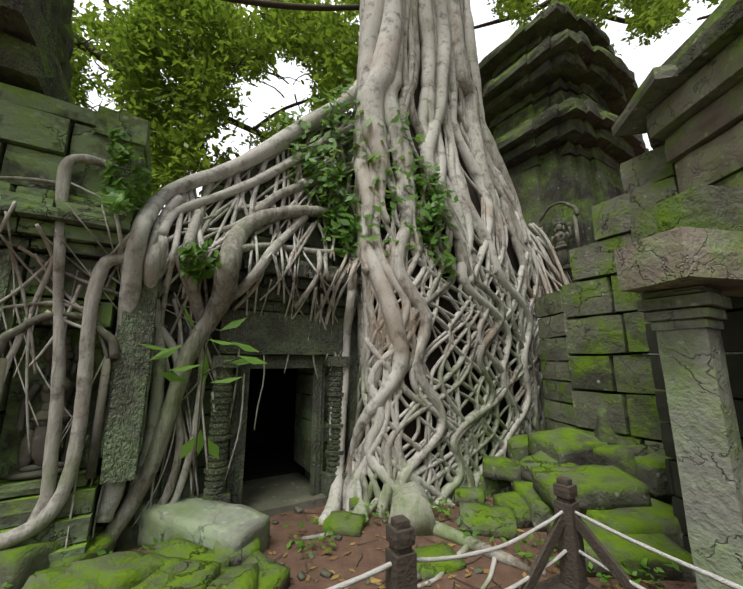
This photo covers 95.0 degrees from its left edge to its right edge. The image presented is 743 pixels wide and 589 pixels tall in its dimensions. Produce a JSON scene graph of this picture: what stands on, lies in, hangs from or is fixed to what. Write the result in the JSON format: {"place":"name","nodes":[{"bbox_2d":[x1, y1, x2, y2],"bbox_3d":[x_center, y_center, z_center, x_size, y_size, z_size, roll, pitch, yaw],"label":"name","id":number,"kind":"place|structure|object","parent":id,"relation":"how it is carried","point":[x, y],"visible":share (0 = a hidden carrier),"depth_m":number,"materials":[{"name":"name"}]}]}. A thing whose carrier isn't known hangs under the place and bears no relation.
{"place":"outdoors","nodes":[
{"label":"outdoors","id":0,"kind":"place"},
{"bbox_2d":[170,365,306,480],"bbox_3d":[-2.733,2.088,7.476,4.960,3.516,4.796,0,-11,-1],"label":"doorway opening","id":1,"kind":"object","parent":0,"point":[269,447],"visible":0.15,"depth_m":8.85,"materials":[{"name":"black"}]},
{"bbox_2d":[69,0,722,198],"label":"tree","id":2,"kind":"object","parent":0,"point":[203,24],"depth_m":14.09,"materials":[{"name":"green plant"}]},
{"bbox_2d":[71,0,721,354],"label":"sky","id":3,"kind":"structure","parent":0,"point":[642,59],"materials":[{"name":"white"}]},
{"bbox_2d":[113,496,696,588],"bbox_3d":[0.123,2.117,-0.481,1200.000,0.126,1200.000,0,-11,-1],"label":"ground","id":4,"kind":"structure","parent":0,"point":[504,575],"depth_m":3.81,"materials":[{"name":"brown soil"}]},
{"bbox_2d":[0,82,151,562],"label":"tower wall","id":5,"kind":"structure","parent":4,"relation":"on","point":[42,136],"depth_m":3.92,"materials":[{"name":"stone"}]},
{"bbox_2d":[0,0,74,104],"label":"tower upper tiers","id":6,"kind":"object","parent":5,"relation":"on","point":[37,37],"visible":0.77,"depth_m":4.16,"materials":[{"name":"stone"}]},
{"bbox_2d":[0,311,119,479],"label":"carved relief niche","id":7,"kind":"object","parent":5,"relation":"on","point":[27,470],"visible":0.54,"depth_m":3.75,"materials":[{"name":"stone"}]},
{"bbox_2d":[0,248,162,483],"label":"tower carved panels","id":8,"kind":"object","parent":5,"relation":"attached to","point":[124,426],"visible":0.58,"depth_m":4.01,"materials":[{"name":"stone"}]},
{"bbox_2d":[133,495,269,552],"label":"stone block","id":9,"kind":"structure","parent":4,"relation":"on","point":[209,523],"depth_m":3.94,"materials":[{"name":"stone"}]},
{"bbox_2d":[95,113,354,551],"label":"gallery wall","id":10,"kind":"structure","parent":4,"relation":"on","point":[128,538],"depth_m":5.77,"materials":[{"name":"grey stone"}]},
{"bbox_2d":[225,472,327,517],"bbox_3d":[-1.656,3.260,5.439,1.500,0.236,1.414,7,-13,-31],"label":"door threshold","id":11,"kind":"object","parent":4,"relation":"on","point":[271,496],"depth_m":5.29,"materials":[{"name":"stone"}]},
{"bbox_2d":[0,0,571,550],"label":"strangler fig roots","id":12,"kind":"object","parent":4,"relation":"on","point":[394,34],"visible":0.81,"depth_m":5.69,"materials":[{"name":"grey plant"}]},
{"bbox_2d":[95,43,622,498],"bbox_3d":[2.492,-3.024,7.155,11.613,11.840,5.959,0,-11,-1],"label":"vine","id":13,"kind":"object","parent":12,"relation":"attached to","point":[116,196],"depth_m":6.16,"materials":[{"name":"green plant"}]},
{"bbox_2d":[1,482,683,588],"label":"ground sprouts","id":14,"kind":"object","parent":4,"relation":"on","point":[528,554],"visible":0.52,"depth_m":3.87,"materials":[{"name":"green plant"}]},
{"bbox_2d":[160,241,535,503],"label":"temple wall","id":15,"kind":"structure","parent":4,"relation":"on","point":[272,329],"depth_m":5.27,"materials":[{"name":"grey stone"}]},
{"bbox_2d":[0,408,695,588],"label":"mossy boulders","id":16,"kind":"object","parent":4,"relation":"on","point":[624,489],"visible":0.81,"depth_m":3.90,"materials":[{"name":"green stone"}]},
{"bbox_2d":[301,510,545,588],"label":"ground roots","id":17,"kind":"object","parent":4,"relation":"on","point":[449,533],"visible":0.38,"depth_m":3.84,"materials":[{"name":"beige wood"}]},
{"bbox_2d":[366,38,521,495],"bbox_3d":[2.173,-4.779,8.374,2.097,17.323,5.345,-11,-15,43],"label":"tree trunk core","id":18,"kind":"object","parent":4,"relation":"on","point":[435,355],"visible":0.02,"depth_m":6.28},
{"bbox_2d":[269,504,683,588],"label":"dead leaf litter","id":19,"kind":"object","parent":4,"relation":"on","point":[377,581],"visible":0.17,"depth_m":3.52,"materials":[{"name":"brown plant"}]},
{"bbox_2d":[270,504,697,588],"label":"ground pebbles","id":20,"kind":"object","parent":4,"relation":"on","point":[324,573],"visible":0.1,"depth_m":3.48,"materials":[{"name":"stone"}]},
{"bbox_2d":[385,476,636,588],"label":"fence posts","id":21,"kind":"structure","parent":4,"relation":"on","point":[570,530],"depth_m":2.51,"materials":[{"name":"brown wood"}]},
{"bbox_2d":[326,510,742,588],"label":"fence ropes","id":22,"kind":"object","parent":21,"relation":"attached to","point":[388,565],"visible":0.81,"depth_m":2.20,"materials":[{"name":"white fabric"}]},
{"bbox_2d":[479,0,648,379],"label":"tower","id":23,"kind":"structure","parent":4,"relation":"on","point":[559,85],"depth_m":9.61,"materials":[{"name":"stone"}]},
{"bbox_2d":[537,201,580,270],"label":"devata relief tower","id":24,"kind":"structure","parent":23,"relation":"attached to","point":[563,255],"depth_m":8.58,"materials":[{"name":"stone"}]},
{"bbox_2d":[535,0,742,504],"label":"mossy blocks","id":25,"kind":"structure","parent":4,"relation":"on","point":[592,322],"depth_m":5.49,"materials":[{"name":"stone"}]},
{"bbox_2d":[614,33,742,353],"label":"cornice","id":26,"kind":"structure","parent":25,"relation":"on","point":[695,121],"depth_m":4.16,"materials":[{"name":"stone"}]},
{"bbox_2d":[636,285,742,588],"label":"porch pillar","id":27,"kind":"structure","parent":4,"relation":"on","point":[687,326],"depth_m":2.64,"materials":[{"name":"stone"}]},
{"bbox_2d":[641,293,742,553],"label":"porch wall shadow","id":28,"kind":"object","parent":4,"relation":"on","point":[732,334],"visible":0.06,"depth_m":3.86,"materials":[{"name":"stone"}]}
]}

